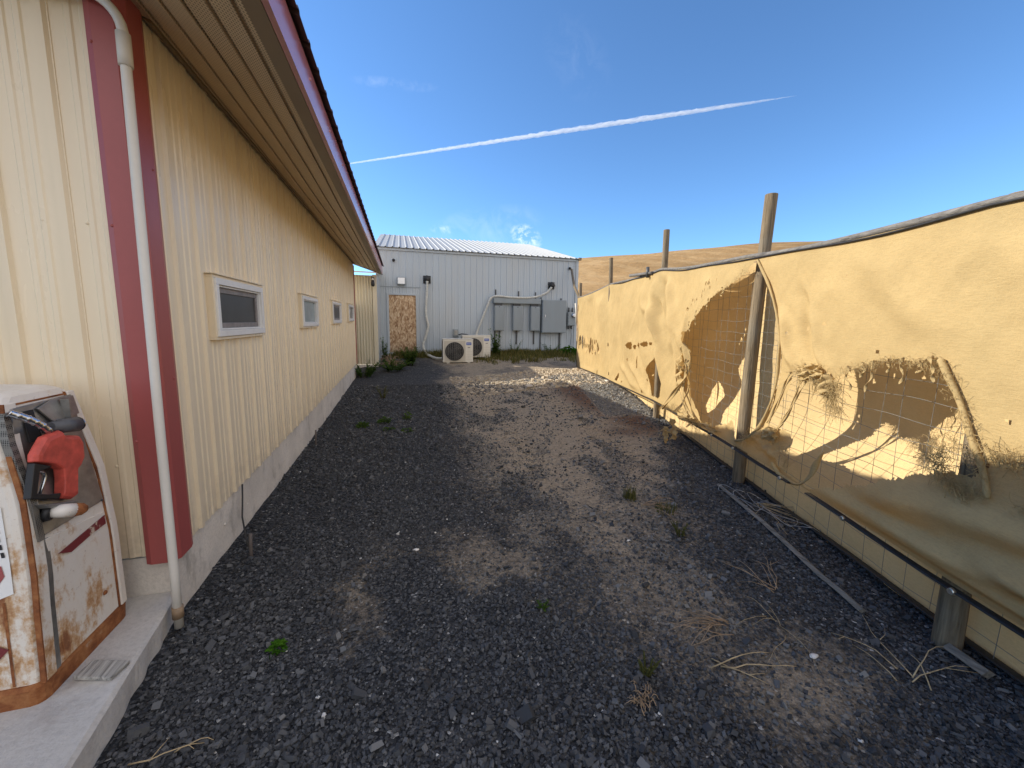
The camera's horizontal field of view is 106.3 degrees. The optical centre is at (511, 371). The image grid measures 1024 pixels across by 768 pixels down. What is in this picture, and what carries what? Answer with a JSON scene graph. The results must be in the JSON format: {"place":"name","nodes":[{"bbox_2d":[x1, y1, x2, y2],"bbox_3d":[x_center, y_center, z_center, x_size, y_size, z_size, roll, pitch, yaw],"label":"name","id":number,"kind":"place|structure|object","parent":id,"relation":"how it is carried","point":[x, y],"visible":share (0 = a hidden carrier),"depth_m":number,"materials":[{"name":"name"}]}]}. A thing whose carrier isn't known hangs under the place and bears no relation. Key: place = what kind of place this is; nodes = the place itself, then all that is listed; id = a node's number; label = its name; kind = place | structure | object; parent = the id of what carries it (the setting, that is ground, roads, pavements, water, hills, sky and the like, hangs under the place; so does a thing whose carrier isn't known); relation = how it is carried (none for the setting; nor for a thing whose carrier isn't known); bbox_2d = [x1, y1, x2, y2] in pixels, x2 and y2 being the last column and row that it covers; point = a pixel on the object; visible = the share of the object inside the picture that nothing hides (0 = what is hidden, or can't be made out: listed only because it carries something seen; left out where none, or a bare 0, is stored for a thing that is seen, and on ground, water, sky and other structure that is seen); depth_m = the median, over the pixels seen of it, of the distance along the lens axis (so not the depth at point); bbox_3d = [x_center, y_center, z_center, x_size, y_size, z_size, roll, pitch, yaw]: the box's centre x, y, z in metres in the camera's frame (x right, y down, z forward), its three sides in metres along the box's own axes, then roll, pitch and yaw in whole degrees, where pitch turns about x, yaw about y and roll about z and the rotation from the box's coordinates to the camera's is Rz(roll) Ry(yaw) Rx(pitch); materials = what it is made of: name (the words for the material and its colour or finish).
{"place":"outdoors","nodes":[
{"label":"outdoors","id":0,"kind":"place"},
{"bbox_2d":[74,660,129,680],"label":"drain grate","id":1,"kind":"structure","parent":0,"point":[103,670],"depth_m":1.60,"materials":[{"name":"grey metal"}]},
{"bbox_2d":[93,331,1023,767],"bbox_3d":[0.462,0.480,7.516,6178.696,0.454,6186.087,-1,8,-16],"label":"gravel ground","id":2,"kind":"structure","parent":0,"point":[427,371],"depth_m":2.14,"materials":[{"name":"black gravel"}]},
{"bbox_2d":[0,592,173,767],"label":"concrete slab","id":3,"kind":"structure","parent":2,"relation":"on","point":[70,722],"depth_m":1.47,"materials":[{"name":"grey concrete"}]},
{"bbox_2d":[0,384,126,712],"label":"fuel pump","id":4,"kind":"object","parent":3,"relation":"on","point":[63,597],"visible":0.96,"depth_m":1.52,"materials":[{"name":"white metal"}]},
{"bbox_2d":[5,409,84,499],"bbox_3d":[-1.842,0.333,1.516,0.091,0.409,0.262,-1,8,-16],"label":"fuel nozzle","id":5,"kind":"object","parent":4,"relation":"attached to","point":[60,454],"visible":1,"depth_m":1.50,"materials":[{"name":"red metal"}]},
{"bbox_2d":[128,737,213,765],"bbox_3d":[-1.259,1.395,1.423,0.252,0.040,0.072,-1,8,-16],"label":"dry branch","id":6,"kind":"object","parent":2,"relation":"on","point":[179,748],"visible":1,"depth_m":1.41,"materials":[{"name":"wood"}]},
{"bbox_2d":[0,0,383,606],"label":"metal building","id":7,"kind":"structure","parent":2,"relation":"on","point":[261,239],"depth_m":2.04,"materials":[{"name":"beige paint"}]},
{"bbox_2d":[95,0,184,629],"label":"drain pipe","id":8,"kind":"object","parent":7,"relation":"attached to","point":[123,40],"visible":1,"depth_m":1.79,"materials":[{"name":"white metal"}]},
{"bbox_2d":[203,272,265,339],"bbox_3d":[-2.073,-0.471,2.890,0.110,0.430,0.934,-1,8,-16],"label":"window","id":9,"kind":"structure","parent":7,"relation":"in","point":[235,306],"depth_m":2.77,"materials":[{"name":"beige paint"}]},
{"bbox_2d":[241,484,248,547],"bbox_3d":[-1.962,1.062,2.809,0.030,0.390,0.300,-5,9,-37],"label":"black cable","id":10,"kind":"object","parent":7,"relation":"hanging from","point":[242,517],"visible":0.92,"depth_m":2.81,"materials":[{"name":"black rubber"}]},
{"bbox_2d":[297,293,318,327],"bbox_3d":[-2.697,-0.787,5.065,0.110,0.421,0.944,-1,8,-16],"label":"window","id":11,"kind":"structure","parent":7,"relation":"in","point":[308,309],"depth_m":4.99,"materials":[{"name":"beige paint"}]},
{"bbox_2d":[330,300,341,323],"bbox_3d":[-3.293,-1.092,7.141,0.110,0.422,1.014,-1,8,-16],"label":"window","id":12,"kind":"structure","parent":7,"relation":"in","point":[336,309],"depth_m":7.16,"materials":[{"name":"beige paint"}]},
{"bbox_2d":[347,303,354,321],"bbox_3d":[-3.874,-1.393,9.168,0.110,0.417,1.014,-1,8,-16],"label":"window","id":13,"kind":"structure","parent":7,"relation":"in","point":[350,307],"depth_m":9.11,"materials":[{"name":"beige paint"}]},
{"bbox_2d":[249,533,252,555],"bbox_3d":[-1.772,1.232,2.612,0.027,0.270,0.022,-1,8,-16],"label":"steel stake","id":14,"kind":"object","parent":2,"relation":"on","point":[250,546],"visible":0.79,"depth_m":2.60,"materials":[{"name":"grey metal"}]},
{"bbox_2d":[265,638,287,658],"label":"weed","id":15,"kind":"object","parent":2,"relation":"on","point":[280,643],"visible":1,"depth_m":1.88,"materials":[{"name":"green plant"}]},
{"bbox_2d":[315,430,316,444],"bbox_3d":[-2.526,0.906,4.953,0.027,0.300,0.022,-1,8,-16],"label":"steel stake","id":16,"kind":"object","parent":2,"relation":"on","point":[315,437],"visible":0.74,"depth_m":4.94,"materials":[{"name":"grey metal"}]},
{"bbox_2d":[356,422,369,427],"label":"weed","id":17,"kind":"object","parent":2,"relation":"on","point":[360,424],"visible":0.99,"depth_m":5.75,"materials":[{"name":"green plant"}]},
{"bbox_2d":[354,360,380,377],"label":"weed","id":18,"kind":"object","parent":2,"relation":"on","point":[369,370],"visible":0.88,"depth_m":10.35,"materials":[{"name":"green plant"}]},
{"bbox_2d":[354,271,381,367],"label":"corrugated shed","id":19,"kind":"structure","parent":2,"relation":"on","point":[368,316],"depth_m":11.50,"materials":[{"name":"yellow metal"}]},
{"bbox_2d":[371,277,374,286],"bbox_3d":[-4.093,-2.632,11.288,0.110,0.280,0.159,-1,8,-16],"label":"wall light","id":20,"kind":"object","parent":19,"relation":"attached to","point":[372,282],"visible":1,"depth_m":11.24,"materials":[{"name":"metal"}]},
{"bbox_2d":[376,385,388,398],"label":"weed","id":21,"kind":"object","parent":2,"relation":"on","point":[384,395],"visible":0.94,"depth_m":7.80,"materials":[{"name":"green plant"}]},
{"bbox_2d":[376,416,391,423],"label":"weed","id":22,"kind":"object","parent":2,"relation":"on","point":[382,419],"visible":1,"depth_m":5.96,"materials":[{"name":"green plant"}]},
{"bbox_2d":[380,337,388,358],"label":"weed","id":23,"kind":"object","parent":2,"relation":"on","point":[384,350],"visible":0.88,"depth_m":12.53,"materials":[{"name":"green plant"}]},
{"bbox_2d":[380,354,404,365],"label":"weed","id":24,"kind":"object","parent":2,"relation":"on","point":[388,358],"visible":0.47,"depth_m":12.03,"materials":[{"name":"green plant"}]},
{"bbox_2d":[377,357,414,370],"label":"weed","id":25,"kind":"object","parent":2,"relation":"on","point":[392,367],"visible":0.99,"depth_m":11.17,"materials":[{"name":"green plant"}]},
{"bbox_2d":[402,411,412,418],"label":"weed","id":26,"kind":"object","parent":2,"relation":"on","point":[408,417],"visible":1,"depth_m":6.17,"materials":[{"name":"green plant"}]},
{"bbox_2d":[400,344,419,365],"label":"weed","id":27,"kind":"object","parent":2,"relation":"on","point":[411,356],"visible":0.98,"depth_m":12.02,"materials":[{"name":"green plant"}]},
{"bbox_2d":[441,338,472,363],"bbox_3d":[-1.817,-0.681,12.785,1.012,0.800,0.430,-1,8,-16],"label":"cooling unit","id":28,"kind":"object","parent":2,"relation":"on","point":[457,349],"visible":1,"depth_m":12.60,"materials":[{"name":"beige paint"}]},
{"bbox_2d":[461,335,490,357],"bbox_3d":[-1.279,-0.873,13.543,1.012,0.800,0.430,-1,8,-16],"label":"cooling unit","id":29,"kind":"object","parent":2,"relation":"on","point":[481,345],"visible":0.6,"depth_m":13.40,"materials":[{"name":"beige paint"}]},
{"bbox_2d":[376,234,581,354],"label":"metal building","id":30,"kind":"structure","parent":2,"relation":"on","point":[468,277],"depth_m":14.19,"materials":[{"name":"white paint"}]},
{"bbox_2d":[397,277,405,284],"bbox_3d":[-3.855,-3.148,13.377,0.280,0.260,0.141,-1,8,-16],"label":"flood light","id":31,"kind":"object","parent":30,"relation":"attached to","point":[401,280],"visible":1,"depth_m":13.34,"materials":[{"name":"grey paint"}]},
{"bbox_2d":[386,293,418,354],"bbox_3d":[-3.885,-1.656,13.666,1.055,2.185,0.095,-1,8,-16],"label":"door","id":32,"kind":"structure","parent":30,"relation":"in","point":[402,308],"depth_m":13.63,"materials":[{"name":"brown wood"}]},
{"bbox_2d":[422,275,441,359],"bbox_3d":[-2.750,-1.875,13.172,0.372,2.892,1.547,-3,8,-28],"label":"line set","id":33,"kind":"object","parent":30,"relation":"attached to","point":[427,279],"visible":0.98,"depth_m":13.65,"materials":[{"name":"white plastic"}]},
{"bbox_2d":[453,329,467,336],"bbox_3d":[-1.804,-1.391,14.015,0.788,0.270,0.224,5,8,28],"label":"outlet box","id":34,"kind":"object","parent":30,"relation":"attached to","point":[455,333],"visible":0.96,"depth_m":14.08,"materials":[{"name":"grey paint"}]},
{"bbox_2d":[494,303,503,342],"bbox_3d":[-0.502,-1.631,14.495,0.365,1.840,0.224,-1,8,-16],"label":"disconnect box","id":35,"kind":"object","parent":30,"relation":"attached to","point":[499,317],"visible":0.98,"depth_m":14.36,"materials":[{"name":"grey paint"}]},
{"bbox_2d":[475,282,554,334],"bbox_3d":[0.143,-2.263,14.585,3.191,2.338,0.250,-2,8,-18],"label":"line set","id":36,"kind":"object","parent":30,"relation":"attached to","point":[551,285],"visible":0.92,"depth_m":14.40,"materials":[{"name":"white plastic"}]},
{"bbox_2d":[493,289,540,304],"bbox_3d":[0.198,-2.694,14.574,1.870,0.750,0.190,-1,8,-16],"label":"wireway","id":37,"kind":"object","parent":30,"relation":"attached to","point":[514,301],"visible":0.92,"depth_m":14.48,"materials":[{"name":"grey paint"}]},
{"bbox_2d":[512,304,522,343],"bbox_3d":[0.190,-1.795,14.672,0.370,1.540,0.224,-1,8,-16],"label":"disconnect box","id":38,"kind":"object","parent":30,"relation":"attached to","point":[516,317],"visible":1,"depth_m":14.56,"materials":[{"name":"grey paint"}]},
{"bbox_2d":[529,304,539,343],"bbox_3d":[0.873,-1.810,14.866,0.380,1.540,0.224,-1,8,-16],"label":"disconnect box","id":39,"kind":"object","parent":30,"relation":"attached to","point":[534,318],"visible":1,"depth_m":14.75,"materials":[{"name":"grey paint"}]},
{"bbox_2d":[567,308,575,345],"bbox_3d":[2.355,-1.577,15.276,0.315,1.883,0.255,-1,8,-16],"label":"electric meter","id":40,"kind":"object","parent":30,"relation":"attached to","point":[571,315],"visible":0.88,"depth_m":15.20,"materials":[{"name":"grey paint"}]},
{"bbox_2d":[570,269,578,296],"bbox_3d":[2.285,-3.021,13.633,0.107,1.573,2.747,1,7,0],"label":"leaning pole","id":41,"kind":"object","parent":30,"relation":"attached to","point":[574,286],"visible":0.73,"depth_m":14.12,"materials":[{"name":"wood"}]},
{"bbox_2d":[387,347,576,364],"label":"wall grass","id":42,"kind":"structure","parent":2,"relation":"on","point":[522,354],"depth_m":13.68,"materials":[{"name":"green plant"}]},
{"bbox_2d":[488,329,501,354],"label":"weed","id":43,"kind":"object","parent":2,"relation":"on","point":[495,348],"visible":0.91,"depth_m":14.05,"materials":[{"name":"green plant"}]},
{"bbox_2d":[449,368,609,396],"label":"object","id":44,"kind":"object","parent":2,"relation":"on","point":[565,372],"visible":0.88,"depth_m":9.65,"materials":[{"name":"grey gravel"}]},
{"bbox_2d":[536,599,548,611],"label":"weed","id":45,"kind":"object","parent":2,"relation":"on","point":[544,606],"visible":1,"depth_m":2.17,"materials":[{"name":"green plant"}]},
{"bbox_2d":[539,298,566,348],"bbox_3d":[1.614,-1.743,15.059,1.012,2.240,0.278,-1,8,-16],"label":"electrical cabinet","id":46,"kind":"object","parent":2,"relation":"on","point":[553,317],"visible":0.94,"depth_m":14.89,"materials":[{"name":"grey metal"}]},
{"bbox_2d":[559,345,576,354],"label":"weed","id":47,"kind":"object","parent":2,"relation":"on","point":[570,350],"visible":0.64,"depth_m":14.69,"materials":[{"name":"green plant"}]},
{"bbox_2d":[623,486,637,501],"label":"grass tuft","id":48,"kind":"object","parent":2,"relation":"on","point":[630,496],"visible":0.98,"depth_m":3.56,"materials":[{"name":"green plant"}]},
{"bbox_2d":[625,679,659,715],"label":"dead tuft","id":49,"kind":"object","parent":2,"relation":"on","point":[635,701],"visible":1,"depth_m":1.65,"materials":[{"name":"brown plant"}]},
{"bbox_2d":[638,650,661,677],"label":"weed","id":50,"kind":"object","parent":2,"relation":"on","point":[650,669],"visible":0.98,"depth_m":1.77,"materials":[{"name":"green plant"}]},
{"bbox_2d":[641,495,677,522],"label":"dry branch","id":51,"kind":"object","parent":2,"relation":"on","point":[656,503],"visible":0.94,"depth_m":3.43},
{"bbox_2d":[654,500,676,515],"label":"grass tuft","id":52,"kind":"object","parent":2,"relation":"on","point":[668,508],"visible":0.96,"depth_m":3.32,"materials":[{"name":"green plant"}]},
{"bbox_2d":[653,425,687,443],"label":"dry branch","id":53,"kind":"object","parent":2,"relation":"on","point":[668,430],"visible":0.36,"depth_m":5.58,"materials":[{"name":"plant"}]},
{"bbox_2d":[671,520,687,536],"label":"weed","id":54,"kind":"object","parent":2,"relation":"on","point":[677,531],"visible":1,"depth_m":2.94,"materials":[{"name":"green plant"}]},
{"bbox_2d":[663,607,733,645],"bbox_3d":[1.007,1.358,2.097,0.359,0.050,0.268,-1,8,-16],"label":"dry branch","id":55,"kind":"object","parent":2,"relation":"on","point":[713,622],"visible":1,"depth_m":2.07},
{"bbox_2d":[715,556,777,592],"bbox_3d":[1.640,1.303,2.540,0.428,0.051,0.372,-1,8,-16],"label":"dry branch","id":56,"kind":"object","parent":2,"relation":"on","point":[775,587],"visible":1,"depth_m":2.46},
{"bbox_2d":[710,652,796,684],"bbox_3d":[1.154,1.402,1.821,0.417,0.038,0.150,0,7,-6],"label":"dry branch","id":57,"kind":"object","parent":2,"relation":"on","point":[726,666],"visible":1,"depth_m":1.83,"materials":[{"name":"wood"}]},
{"bbox_2d":[718,484,820,531],"bbox_3d":[2.201,1.174,3.342,0.280,0.063,0.863,-1,8,-16],"label":"branch","id":58,"kind":"object","parent":2,"relation":"on","point":[769,512],"visible":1,"depth_m":3.29,"materials":[{"name":"wood"}]},
{"bbox_2d":[736,594,817,667],"bbox_3d":[1.354,1.370,2.052,0.308,0.043,0.531,0,7,-8],"label":"dry branch","id":59,"kind":"object","parent":2,"relation":"on","point":[779,625],"visible":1,"depth_m":2.09,"materials":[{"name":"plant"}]},
{"bbox_2d":[756,503,807,534],"bbox_3d":[2.281,1.211,3.200,0.610,0.060,0.554,1,7,3],"label":"dry branch","id":60,"kind":"object","parent":2,"relation":"on","point":[766,504],"visible":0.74,"depth_m":3.32,"materials":[{"name":"plant"}]},
{"bbox_2d":[716,483,865,612],"bbox_3d":[2.030,1.248,3.013,0.048,0.057,1.672,1,7,2],"label":"timber edging","id":61,"kind":"object","parent":2,"relation":"on","point":[834,586],"visible":0.97,"depth_m":2.66,"materials":[{"name":"grey wood"}]},
{"bbox_2d":[576,190,1023,684],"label":"fence","id":62,"kind":"object","parent":2,"relation":"on","point":[858,398],"visible":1,"depth_m":2.52,"materials":[{"name":"beige fabric"}]},
{"bbox_2d":[809,653,818,658],"bbox_3d":[1.499,1.414,1.906,0.053,0.017,0.028,-1,8,-16],"label":"white stone","id":63,"kind":"object","parent":2,"relation":"on","point":[814,656],"visible":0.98,"depth_m":1.90,"materials":[{"name":"white stone"}]},
{"bbox_2d":[833,615,975,690],"bbox_3d":[1.972,1.391,1.947,0.545,0.053,0.429,-1,8,-16],"label":"dry branch","id":64,"kind":"object","parent":2,"relation":"on","point":[913,675],"visible":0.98,"depth_m":1.84,"materials":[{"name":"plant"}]},
{"bbox_2d":[943,643,994,678],"bbox_3d":[2.206,1.399,1.859,0.070,0.045,0.161,1,7,-2],"label":"timber edging","id":65,"kind":"object","parent":2,"relation":"on","point":[979,668],"visible":1,"depth_m":1.84,"materials":[{"name":"grey wood"}]},
{"bbox_2d":[295,0,1023,274],"label":"sky","id":66,"kind":"structure","parent":0,"point":[574,128],"materials":[{"name":"blue"}]},
{"bbox_2d":[576,241,821,330],"bbox_3d":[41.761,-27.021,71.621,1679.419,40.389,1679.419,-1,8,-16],"label":"dry hill","id":67,"kind":"structure","parent":0,"point":[593,273],"depth_m":138.67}
]}

